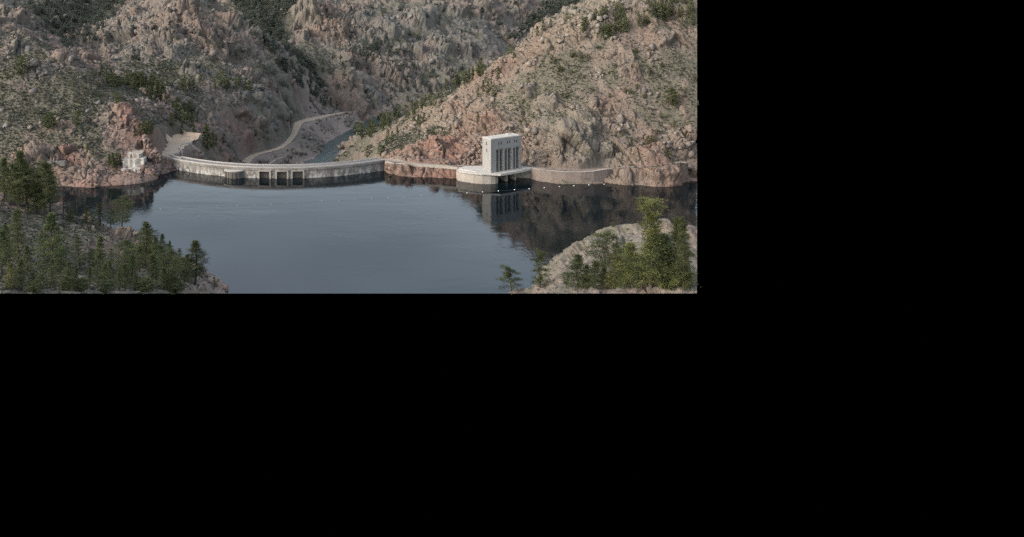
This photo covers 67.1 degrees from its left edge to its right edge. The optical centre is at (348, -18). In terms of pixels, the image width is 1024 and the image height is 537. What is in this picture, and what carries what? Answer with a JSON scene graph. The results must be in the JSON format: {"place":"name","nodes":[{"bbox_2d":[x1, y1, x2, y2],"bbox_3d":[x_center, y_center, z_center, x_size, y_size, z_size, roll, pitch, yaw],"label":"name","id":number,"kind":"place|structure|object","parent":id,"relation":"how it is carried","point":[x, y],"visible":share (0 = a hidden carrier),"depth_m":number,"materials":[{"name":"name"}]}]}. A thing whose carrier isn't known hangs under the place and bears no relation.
{"place":"outdoors","nodes":[
{"label":"outdoors","id":0,"kind":"place"},
{"bbox_2d":[0,190,229,292],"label":"slope","id":1,"kind":"structure","parent":0,"point":[125,233],"depth_m":260.51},
{"bbox_2d":[0,157,13,198],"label":"pine tree","id":2,"kind":"object","parent":1,"relation":"on","point":[3,162],"visible":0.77,"depth_m":276.49,"materials":[{"name":"green plant"}]},
{"bbox_2d":[0,228,14,274],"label":"pine tree","id":3,"kind":"object","parent":1,"relation":"on","point":[3,259],"visible":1,"depth_m":154.31,"materials":[{"name":"green plant"}]},
{"bbox_2d":[0,223,14,253],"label":"pine tree","id":4,"kind":"object","parent":1,"relation":"on","point":[5,227],"visible":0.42,"depth_m":191.44,"materials":[{"name":"green plant"}]},
{"bbox_2d":[2,262,17,289],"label":"pine tree","id":5,"kind":"object","parent":1,"relation":"on","point":[9,272],"visible":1,"depth_m":137.92,"materials":[{"name":"green plant"}]},
{"bbox_2d":[0,163,26,202],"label":"pine tree","id":6,"kind":"object","parent":1,"relation":"on","point":[8,170],"visible":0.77,"depth_m":273.54,"materials":[{"name":"green plant"}]},
{"bbox_2d":[5,208,32,261],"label":"pine tree","id":7,"kind":"object","parent":1,"relation":"on","point":[19,225],"visible":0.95,"depth_m":187.32,"materials":[{"name":"green plant"}]},
{"bbox_2d":[2,150,35,206],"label":"pine tree","id":8,"kind":"object","parent":1,"relation":"on","point":[19,160],"visible":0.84,"depth_m":273.70,"materials":[{"name":"green plant"}]},
{"bbox_2d":[14,259,29,289],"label":"pine tree","id":9,"kind":"object","parent":1,"relation":"on","point":[21,280],"visible":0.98,"depth_m":139.74,"materials":[{"name":"green plant"}]},
{"bbox_2d":[5,165,46,211],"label":"pine tree","id":10,"kind":"object","parent":1,"relation":"on","point":[22,183],"visible":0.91,"depth_m":272.62,"materials":[{"name":"green plant"}]},
{"bbox_2d":[22,245,34,272],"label":"pine tree","id":11,"kind":"object","parent":1,"relation":"on","point":[26,255],"visible":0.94,"depth_m":160.93,"materials":[{"name":"green plant"}]},
{"bbox_2d":[23,279,45,293],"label":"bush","id":12,"kind":"object","parent":1,"relation":"on","point":[35,287],"visible":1,"depth_m":138.94,"materials":[{"name":"green plant"}]},
{"bbox_2d":[24,174,48,213],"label":"pine tree","id":13,"kind":"object","parent":1,"relation":"on","point":[35,184],"visible":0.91,"depth_m":273.15,"materials":[{"name":"green plant"}]},
{"bbox_2d":[28,160,59,215],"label":"pine tree","id":14,"kind":"object","parent":1,"relation":"on","point":[46,166],"visible":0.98,"depth_m":273.48,"materials":[{"name":"green plant"}]},
{"bbox_2d":[29,212,72,280],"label":"pine tree","id":15,"kind":"object","parent":1,"relation":"on","point":[52,222],"visible":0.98,"depth_m":152.76,"materials":[{"name":"green plant"}]},
{"bbox_2d":[42,270,59,288],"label":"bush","id":16,"kind":"object","parent":1,"relation":"on","point":[52,282],"visible":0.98,"depth_m":143.02,"materials":[{"name":"green plant"}]},
{"bbox_2d":[43,163,60,211],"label":"pine tree","id":17,"kind":"object","parent":1,"relation":"on","point":[51,190],"visible":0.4,"depth_m":278.12,"materials":[{"name":"green plant"}]},
{"bbox_2d":[56,275,73,290],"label":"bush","id":18,"kind":"object","parent":1,"relation":"on","point":[65,287],"visible":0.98,"depth_m":148.32,"materials":[{"name":"green plant"}]},
{"bbox_2d":[61,261,76,289],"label":"pine tree","id":19,"kind":"object","parent":1,"relation":"on","point":[68,267],"visible":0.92,"depth_m":149.81,"materials":[{"name":"green plant"}]},
{"bbox_2d":[65,209,74,221],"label":"pine tree","id":20,"kind":"object","parent":1,"relation":"on","point":[70,212],"visible":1,"depth_m":277.08,"materials":[{"name":"green plant"}]},
{"bbox_2d":[58,186,83,215],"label":"utility pole","id":21,"kind":"object","parent":1,"relation":"on","point":[63,187],"visible":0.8,"depth_m":307.79,"materials":[{"name":"brown wood"}]},
{"bbox_2d":[69,236,87,269],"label":"pine tree","id":22,"kind":"object","parent":1,"relation":"on","point":[78,249],"visible":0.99,"depth_m":197.98,"materials":[{"name":"green plant"}]},
{"bbox_2d":[70,277,92,292],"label":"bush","id":23,"kind":"object","parent":1,"relation":"on","point":[83,285],"visible":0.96,"depth_m":151.08,"materials":[{"name":"green plant"}]},
{"bbox_2d":[80,206,89,222],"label":"pine tree","id":24,"kind":"object","parent":1,"relation":"on","point":[86,216],"visible":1,"depth_m":279.71,"materials":[{"name":"green plant"}]},
{"bbox_2d":[87,267,95,285],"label":"pine tree","id":25,"kind":"object","parent":1,"relation":"on","point":[89,272],"visible":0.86,"depth_m":165.71,"materials":[{"name":"green plant"}]},
{"bbox_2d":[81,248,102,271],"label":"pine tree","id":26,"kind":"object","parent":1,"relation":"on","point":[91,250],"visible":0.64,"depth_m":199.16,"materials":[{"name":"green plant"}]},
{"bbox_2d":[89,211,99,222],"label":"pine tree","id":27,"kind":"object","parent":1,"relation":"on","point":[92,218],"visible":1,"depth_m":278.88,"materials":[{"name":"green plant"}]},
{"bbox_2d":[93,274,103,289],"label":"pine tree","id":28,"kind":"object","parent":1,"relation":"on","point":[97,278],"visible":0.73,"depth_m":170.08,"materials":[{"name":"green plant"}]},
{"bbox_2d":[94,203,106,225],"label":"pine tree","id":29,"kind":"object","parent":1,"relation":"on","point":[100,213],"visible":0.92,"depth_m":284.13,"materials":[{"name":"green plant"}]},
{"bbox_2d":[91,235,112,279],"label":"pine tree","id":30,"kind":"object","parent":1,"relation":"on","point":[99,244],"visible":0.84,"depth_m":186.30,"materials":[{"name":"green plant"}]},
{"bbox_2d":[97,263,111,282],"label":"pine tree","id":31,"kind":"object","parent":1,"relation":"on","point":[104,269],"visible":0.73,"depth_m":171.56,"materials":[{"name":"green plant"}]},
{"bbox_2d":[95,279,116,293],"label":"pine tree","id":32,"kind":"object","parent":1,"relation":"on","point":[104,284],"visible":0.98,"depth_m":157.28,"materials":[{"name":"green plant"}]},
{"bbox_2d":[104,209,117,225],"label":"pine tree","id":33,"kind":"object","parent":1,"relation":"on","point":[108,219],"visible":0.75,"depth_m":289.77,"materials":[{"name":"green plant"}]},
{"bbox_2d":[106,260,117,285],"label":"pine tree","id":34,"kind":"object","parent":1,"relation":"on","point":[109,265],"visible":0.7,"depth_m":174.51,"materials":[{"name":"green plant"}]},
{"bbox_2d":[113,267,123,290],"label":"pine tree","id":35,"kind":"object","parent":1,"relation":"on","point":[119,274],"visible":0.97,"depth_m":181.16,"materials":[{"name":"green plant"}]},
{"bbox_2d":[107,195,136,226],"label":"pine tree","id":36,"kind":"object","parent":1,"relation":"on","point":[125,200],"visible":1,"depth_m":278.39,"materials":[{"name":"green plant"}]},
{"bbox_2d":[119,263,131,290],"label":"pine tree","id":37,"kind":"object","parent":1,"relation":"on","point":[124,269],"visible":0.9,"depth_m":186.75,"materials":[{"name":"green plant"}]},
{"bbox_2d":[109,239,142,276],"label":"pine tree","id":38,"kind":"object","parent":1,"relation":"on","point":[128,246],"visible":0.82,"depth_m":208.64,"materials":[{"name":"green plant"}]},
{"bbox_2d":[126,253,140,284],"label":"pine tree","id":39,"kind":"object","parent":1,"relation":"on","point":[132,260],"visible":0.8,"depth_m":202.83,"materials":[{"name":"green plant"}]},
{"bbox_2d":[131,273,140,290],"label":"pine tree","id":40,"kind":"object","parent":1,"relation":"on","point":[135,278],"visible":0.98,"depth_m":198.17,"materials":[{"name":"green plant"}]},
{"bbox_2d":[134,245,146,271],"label":"pine tree","id":41,"kind":"object","parent":1,"relation":"on","point":[141,259],"visible":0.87,"depth_m":234.25,"materials":[{"name":"green plant"}]},
{"bbox_2d":[131,275,158,294],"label":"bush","id":42,"kind":"object","parent":1,"relation":"on","point":[146,285],"visible":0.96,"depth_m":197.93,"materials":[{"name":"green plant"}]},
{"bbox_2d":[136,221,157,266],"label":"pine tree","id":43,"kind":"object","parent":1,"relation":"on","point":[147,226],"visible":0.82,"depth_m":249.63,"materials":[{"name":"green plant"}]},
{"bbox_2d":[144,254,162,287],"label":"pine tree","id":44,"kind":"object","parent":1,"relation":"on","point":[152,261],"visible":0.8,"depth_m":208.60,"materials":[{"name":"green plant"}]},
{"bbox_2d":[144,244,169,275],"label":"pine tree","id":45,"kind":"object","parent":1,"relation":"on","point":[159,247],"visible":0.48,"depth_m":247.49,"materials":[{"name":"green plant"}]},
{"bbox_2d":[158,267,170,289],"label":"pine tree","id":46,"kind":"object","parent":1,"relation":"on","point":[164,280],"visible":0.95,"depth_m":217.58,"materials":[{"name":"green plant"}]},
{"bbox_2d":[154,247,182,282],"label":"pine tree","id":47,"kind":"object","parent":1,"relation":"on","point":[173,259],"visible":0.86,"depth_m":220.98,"materials":[{"name":"green plant"}]},
{"bbox_2d":[161,275,186,294],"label":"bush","id":48,"kind":"object","parent":1,"relation":"on","point":[175,286],"visible":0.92,"depth_m":219.60,"materials":[{"name":"green plant"}]},
{"bbox_2d":[174,257,198,288],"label":"pine tree","id":49,"kind":"object","parent":1,"relation":"on","point":[186,270],"visible":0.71,"depth_m":242.38,"materials":[{"name":"green plant"}]},
{"bbox_2d":[185,239,209,285],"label":"pine tree","id":50,"kind":"object","parent":1,"relation":"on","point":[195,244],"visible":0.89,"depth_m":314.21,"materials":[{"name":"green plant"}]},
{"bbox_2d":[162,128,200,156],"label":"dirt road","id":51,"kind":"structure","parent":0,"point":[175,141],"depth_m":621.26,"materials":[{"name":"beige soil"}]},
{"bbox_2d":[0,0,583,154],"bbox_3d":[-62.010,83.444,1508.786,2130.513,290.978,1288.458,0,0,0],"label":"mountain slope","id":52,"kind":"structure","parent":0,"point":[294,98],"depth_m":1175.11,"materials":[{"name":"grey stone"}]},
{"bbox_2d":[0,0,579,105],"bbox_3d":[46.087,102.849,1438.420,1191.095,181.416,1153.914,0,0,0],"label":"fir wood","id":53,"kind":"object","parent":52,"relation":"on","point":[277,31],"visible":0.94,"depth_m":1250.96,"materials":[{"name":"green plant"}]},
{"bbox_2d":[320,93,329,106],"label":"pine tree","id":54,"kind":"object","parent":52,"relation":"on","point":[325,99],"visible":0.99,"depth_m":1080.51,"materials":[{"name":"green plant"}]},
{"bbox_2d":[0,0,694,183],"bbox_3d":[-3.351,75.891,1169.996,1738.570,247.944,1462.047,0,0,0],"label":"scrub bushes","id":55,"kind":"object","parent":52,"relation":"on","point":[334,159],"visible":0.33,"depth_m":629.05,"materials":[{"name":"green plant"}]},
{"bbox_2d":[0,0,695,290],"bbox_3d":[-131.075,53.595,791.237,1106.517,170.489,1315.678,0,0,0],"label":"sagebrush","id":56,"kind":"object","parent":52,"relation":"on","point":[80,272],"visible":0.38,"depth_m":592.08,"materials":[{"name":"green plant"}]},
{"bbox_2d":[0,0,698,290],"bbox_3d":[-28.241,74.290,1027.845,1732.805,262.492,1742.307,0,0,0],"label":"boulders","id":57,"kind":"object","parent":52,"relation":"on","point":[160,156],"visible":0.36,"depth_m":636.39,"materials":[{"name":"stone"}]},
{"bbox_2d":[242,112,342,163],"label":"dirt road","id":58,"kind":"structure","parent":0,"point":[294,132],"depth_m":900.72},
{"bbox_2d":[305,117,385,163],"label":"river water","id":59,"kind":"structure","parent":0,"point":[329,152],"depth_m":908.71,"materials":[{"name":"grey liquid"}]},
{"bbox_2d":[0,0,696,187],"bbox_3d":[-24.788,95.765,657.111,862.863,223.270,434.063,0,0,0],"label":"canyon hillside","id":60,"kind":"structure","parent":0,"point":[258,115],"depth_m":591.97,"materials":[{"name":"stone"}]},
{"bbox_2d":[12,54,28,74],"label":"pine tree","id":61,"kind":"object","parent":60,"relation":"on","point":[21,57],"visible":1,"depth_m":630.07,"materials":[{"name":"green plant"}]},
{"bbox_2d":[42,112,58,128],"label":"pine tree","id":62,"kind":"object","parent":60,"relation":"on","point":[47,125],"visible":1,"depth_m":566.17,"materials":[{"name":"green plant"}]},
{"bbox_2d":[47,160,65,165],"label":"footing block","id":63,"kind":"structure","parent":60,"relation":"on","point":[61,162],"depth_m":535.90,"materials":[{"name":"concrete"}]},
{"bbox_2d":[72,110,80,124],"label":"pine tree","id":64,"kind":"object","parent":60,"relation":"on","point":[77,115],"visible":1,"depth_m":571.98,"materials":[{"name":"green plant"}]},
{"bbox_2d":[109,74,118,86],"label":"pine tree","id":65,"kind":"object","parent":60,"relation":"on","point":[113,81],"visible":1,"depth_m":645.79,"materials":[{"name":"green plant"}]},
{"bbox_2d":[121,150,146,171],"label":"concrete ruin","id":66,"kind":"object","parent":60,"relation":"on","point":[133,161],"visible":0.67,"depth_m":544.41,"materials":[{"name":"white concrete"}]},
{"bbox_2d":[130,75,138,89],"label":"pine tree","id":67,"kind":"object","parent":60,"relation":"on","point":[134,78],"visible":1,"depth_m":665.16,"materials":[{"name":"green plant"}]},
{"bbox_2d":[178,77,188,89],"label":"pine tree","id":68,"kind":"object","parent":60,"relation":"on","point":[182,83],"visible":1,"depth_m":793.00,"materials":[{"name":"green plant"}]},
{"bbox_2d":[181,106,187,123],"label":"pine tree","id":69,"kind":"object","parent":60,"relation":"on","point":[183,113],"visible":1,"depth_m":654.24,"materials":[{"name":"green plant"}]},
{"bbox_2d":[187,111,194,126],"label":"pine tree","id":70,"kind":"object","parent":60,"relation":"on","point":[191,118],"visible":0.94,"depth_m":723.99,"materials":[{"name":"green plant"}]},
{"bbox_2d":[203,124,214,149],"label":"pine tree","id":71,"kind":"object","parent":60,"relation":"on","point":[207,136],"visible":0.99,"depth_m":637.44,"materials":[{"name":"green plant"}]},
{"bbox_2d":[165,155,384,178],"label":"arch dam","id":72,"kind":"structure","parent":60,"relation":"on","point":[246,170],"depth_m":544.46,"materials":[{"name":"concrete"}]},
{"bbox_2d":[355,122,365,135],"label":"pine tree","id":73,"kind":"object","parent":60,"relation":"on","point":[361,126],"visible":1,"depth_m":812.71,"materials":[{"name":"green plant"}]},
{"bbox_2d":[385,161,457,169],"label":"parapet wall","id":74,"kind":"structure","parent":60,"relation":"on","point":[435,166],"depth_m":543.87,"materials":[{"name":"concrete"}]},
{"bbox_2d":[426,92,436,106],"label":"pine tree","id":75,"kind":"object","parent":60,"relation":"on","point":[431,97],"visible":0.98,"depth_m":695.96,"materials":[{"name":"green plant"}]},
{"bbox_2d":[456,166,531,183],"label":"tower deck","id":76,"kind":"structure","parent":60,"relation":"on","point":[481,176],"depth_m":528.03,"materials":[{"name":"concrete"}]},
{"bbox_2d":[482,133,520,172],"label":"intake tower","id":77,"kind":"structure","parent":76,"relation":"on","point":[502,152],"depth_m":530.64,"materials":[{"name":"concrete"}]},
{"bbox_2d":[531,168,612,182],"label":"retaining wall","id":78,"kind":"structure","parent":60,"relation":"on","point":[545,175],"depth_m":525.28,"materials":[{"name":"concrete"}]},
{"bbox_2d":[614,2,623,13],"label":"pine tree","id":79,"kind":"object","parent":60,"relation":"on","point":[616,7],"visible":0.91,"depth_m":627.29,"materials":[{"name":"green plant"}]},
{"bbox_2d":[614,20,626,32],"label":"pine tree","id":80,"kind":"object","parent":60,"relation":"on","point":[619,25],"visible":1,"depth_m":616.42,"materials":[{"name":"green plant"}]},
{"bbox_2d":[619,18,632,32],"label":"pine tree","id":81,"kind":"object","parent":60,"relation":"on","point":[625,27],"visible":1,"depth_m":615.27,"materials":[{"name":"green plant"}]},
{"bbox_2d":[655,5,666,18],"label":"pine tree","id":82,"kind":"object","parent":60,"relation":"on","point":[658,7],"visible":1,"depth_m":618.59,"materials":[{"name":"green plant"}]},
{"bbox_2d":[660,87,680,105],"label":"juniper shrub","id":83,"kind":"object","parent":60,"relation":"on","point":[672,94],"visible":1,"depth_m":563.85,"materials":[{"name":"green plant"}]},
{"bbox_2d":[675,6,684,16],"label":"pine tree","id":84,"kind":"object","parent":60,"relation":"on","point":[680,10],"visible":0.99,"depth_m":623.27,"materials":[{"name":"green plant"}]},
{"bbox_2d":[685,5,694,18],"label":"pine tree","id":85,"kind":"object","parent":60,"relation":"on","point":[688,10],"visible":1,"depth_m":620.61,"materials":[{"name":"green plant"}]},
{"bbox_2d":[5,170,696,292],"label":"lake water","id":86,"kind":"structure","parent":0,"point":[467,239],"depth_m":438.54,"materials":[{"name":"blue liquid"}]},
{"bbox_2d":[383,158,464,165],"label":"shore road","id":87,"kind":"structure","parent":0,"point":[395,160],"depth_m":553.07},
{"bbox_2d":[508,218,696,292],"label":"rock knoll","id":88,"kind":"structure","parent":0,"point":[634,232],"depth_m":191.33,"materials":[{"name":"grey stone"}]},
{"bbox_2d":[497,264,523,294],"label":"pine tree","id":89,"kind":"object","parent":88,"relation":"on","point":[508,274],"visible":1,"depth_m":196.27,"materials":[{"name":"green plant"}]},
{"bbox_2d":[529,248,553,287],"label":"pine tree","id":90,"kind":"object","parent":88,"relation":"on","point":[539,253],"visible":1,"depth_m":188.38,"materials":[{"name":"green plant"}]},
{"bbox_2d":[556,272,571,287],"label":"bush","id":91,"kind":"object","parent":88,"relation":"on","point":[565,277],"visible":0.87,"depth_m":170.80,"materials":[{"name":"green plant"}]},
{"bbox_2d":[563,253,592,289],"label":"pine tree","id":92,"kind":"object","parent":88,"relation":"on","point":[578,266],"visible":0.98,"depth_m":167.18,"materials":[{"name":"green plant"}]},
{"bbox_2d":[580,272,591,288],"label":"pine tree","id":93,"kind":"object","parent":88,"relation":"on","point":[587,278],"visible":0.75,"depth_m":166.25,"materials":[{"name":"green plant"}]},
{"bbox_2d":[583,261,605,289],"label":"pine tree","id":94,"kind":"object","parent":88,"relation":"on","point":[595,269],"visible":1,"depth_m":160.39,"materials":[{"name":"green plant"}]},
{"bbox_2d":[597,267,608,286],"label":"pine tree","id":95,"kind":"object","parent":88,"relation":"on","point":[604,270],"visible":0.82,"depth_m":161.52,"materials":[{"name":"green plant"}]},
{"bbox_2d":[582,229,628,276],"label":"pine tree","id":96,"kind":"object","parent":88,"relation":"on","point":[606,243],"visible":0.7,"depth_m":169.74,"materials":[{"name":"green plant"}]},
{"bbox_2d":[602,272,621,288],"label":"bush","id":97,"kind":"object","parent":88,"relation":"on","point":[613,284],"visible":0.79,"depth_m":159.31,"materials":[{"name":"green plant"}]},
{"bbox_2d":[603,246,635,278],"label":"pine tree","id":98,"kind":"object","parent":88,"relation":"on","point":[620,249],"visible":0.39,"depth_m":159.71,"materials":[{"name":"green plant"}]},
{"bbox_2d":[614,259,638,288],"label":"pine tree","id":99,"kind":"object","parent":88,"relation":"on","point":[620,276],"visible":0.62,"depth_m":155.62,"materials":[{"name":"green plant"}]},
{"bbox_2d":[612,242,644,289],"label":"pine tree","id":100,"kind":"object","parent":88,"relation":"on","point":[628,249],"visible":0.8,"depth_m":153.82,"materials":[{"name":"green plant"}]},
{"bbox_2d":[624,253,653,289],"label":"pine tree","id":101,"kind":"object","parent":88,"relation":"on","point":[638,267],"visible":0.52,"depth_m":151.30,"materials":[{"name":"green plant"}]},
{"bbox_2d":[620,196,680,290],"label":"pine tree","id":102,"kind":"object","parent":88,"relation":"on","point":[652,220],"visible":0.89,"depth_m":149.03,"materials":[{"name":"green plant"}]},
{"bbox_2d":[638,233,682,289],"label":"pine tree","id":103,"kind":"object","parent":88,"relation":"on","point":[657,252],"visible":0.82,"depth_m":147.61,"materials":[{"name":"green plant"}]},
{"bbox_2d":[652,269,678,289],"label":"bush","id":104,"kind":"object","parent":88,"relation":"on","point":[664,283],"visible":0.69,"depth_m":147.16,"materials":[{"name":"green plant"}]},
{"bbox_2d":[654,233,677,279],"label":"pine tree","id":105,"kind":"object","parent":88,"relation":"on","point":[667,235],"visible":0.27,"depth_m":150.81,"materials":[{"name":"green plant"}]},
{"bbox_2d":[663,264,698,290],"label":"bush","id":106,"kind":"object","parent":88,"relation":"on","point":[675,281],"visible":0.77,"depth_m":145.43,"materials":[{"name":"green plant"}]},
{"bbox_2d":[666,216,696,275],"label":"pine tree","id":107,"kind":"object","parent":88,"relation":"on","point":[674,232],"visible":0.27,"depth_m":152.24,"materials":[{"name":"green plant"}]},
{"bbox_2d":[669,216,697,285],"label":"pine tree","id":108,"kind":"object","parent":88,"relation":"on","point":[682,234],"visible":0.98,"depth_m":145.08,"materials":[{"name":"green plant"}]},
{"bbox_2d":[532,162,685,170],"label":"shore road","id":109,"kind":"structure","parent":0,"point":[594,169],"depth_m":532.67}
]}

